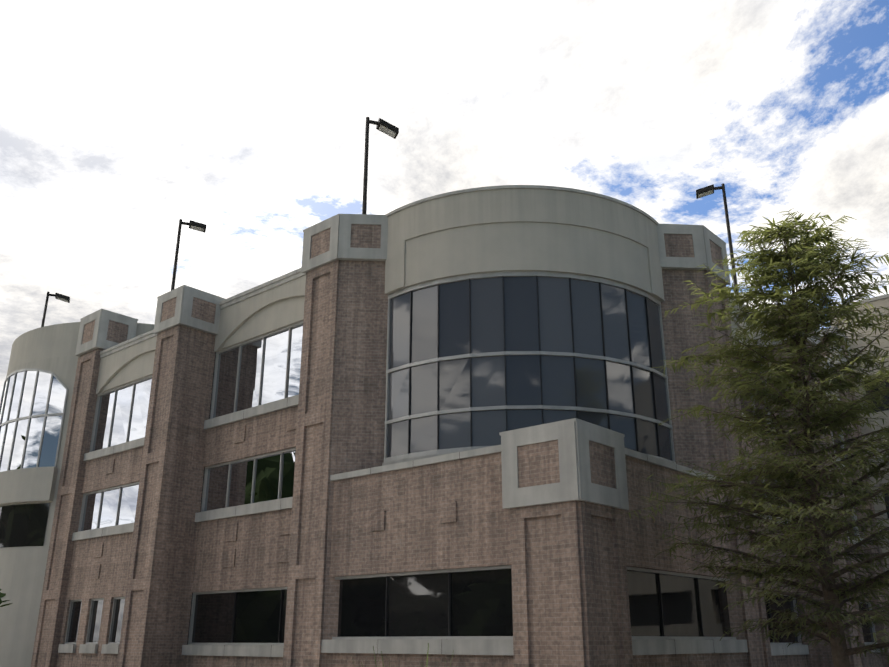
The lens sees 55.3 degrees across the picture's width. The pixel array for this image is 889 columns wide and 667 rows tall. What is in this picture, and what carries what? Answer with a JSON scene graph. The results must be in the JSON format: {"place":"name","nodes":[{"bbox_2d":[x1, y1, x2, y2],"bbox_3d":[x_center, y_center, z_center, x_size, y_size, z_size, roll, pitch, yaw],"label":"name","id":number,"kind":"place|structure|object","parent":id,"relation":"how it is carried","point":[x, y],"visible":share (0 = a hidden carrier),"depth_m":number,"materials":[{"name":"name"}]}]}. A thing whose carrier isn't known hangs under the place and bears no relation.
{"place":"outdoors","nodes":[
{"label":"outdoors","id":0,"kind":"place"},
{"bbox_2d":[0,0,888,401],"label":"sky","id":1,"kind":"structure","parent":0,"point":[122,121],"materials":[{"name":"white"}]},
{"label":"forecourt","id":2,"kind":"structure","parent":0,"visible":0},
{"bbox_2d":[0,589,11,606],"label":"tree","id":3,"kind":"object","parent":2,"relation":"on","point":[2,595],"visible":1,"depth_m":4.45,"materials":[{"name":"green plant"}]},
{"bbox_2d":[351,643,453,666],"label":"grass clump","id":4,"kind":"object","parent":2,"relation":"on","point":[389,662],"visible":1,"depth_m":7.78,"materials":[{"name":"green plant"}]},
{"bbox_2d":[616,208,888,666],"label":"tree","id":5,"kind":"object","parent":2,"relation":"on","point":[798,309],"visible":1,"depth_m":13.10,"materials":[{"name":"green plant"}]},
{"label":"ground","id":6,"kind":"structure","parent":0,"visible":0},
{"bbox_2d":[0,185,888,666],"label":"building","id":7,"kind":"structure","parent":6,"relation":"on","point":[404,435],"depth_m":18.35,"materials":[{"name":"brick"}]},
{"bbox_2d":[171,219,205,289],"bbox_3d":[-9.061,-1.387,29.289,1.155,5.520,0.524,9,-22,-24],"label":"roof lamp","id":8,"kind":"object","parent":7,"relation":"on","point":[197,226],"visible":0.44,"depth_m":29.91,"materials":[{"name":"brown metal"}]},
{"bbox_2d":[362,117,398,213],"bbox_3d":[-1.906,-3.509,23.411,1.155,5.520,0.524,9,-22,-24],"label":"roof lamp","id":9,"kind":"object","parent":7,"relation":"on","point":[387,128],"visible":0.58,"depth_m":24.02,"materials":[{"name":"brown metal"}]},
{"bbox_2d":[696,183,737,294],"bbox_3d":[8.932,-2.216,27.287,1.146,5.720,0.507,-8,-21,21],"label":"roof lamp","id":10,"kind":"object","parent":7,"relation":"on","point":[705,191],"visible":0.46,"depth_m":27.87,"materials":[{"name":"brown metal"}]},
{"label":"roof deck","id":11,"kind":"object","parent":7,"relation":"on","visible":0},
{"bbox_2d":[41,292,69,326],"bbox_3d":[-16.668,0.869,35.538,1.155,5.520,0.524,9,-22,-24],"label":"roof lamp","id":12,"kind":"object","parent":11,"relation":"on","point":[61,297],"visible":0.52,"depth_m":36.28,"materials":[{"name":"brown metal"}]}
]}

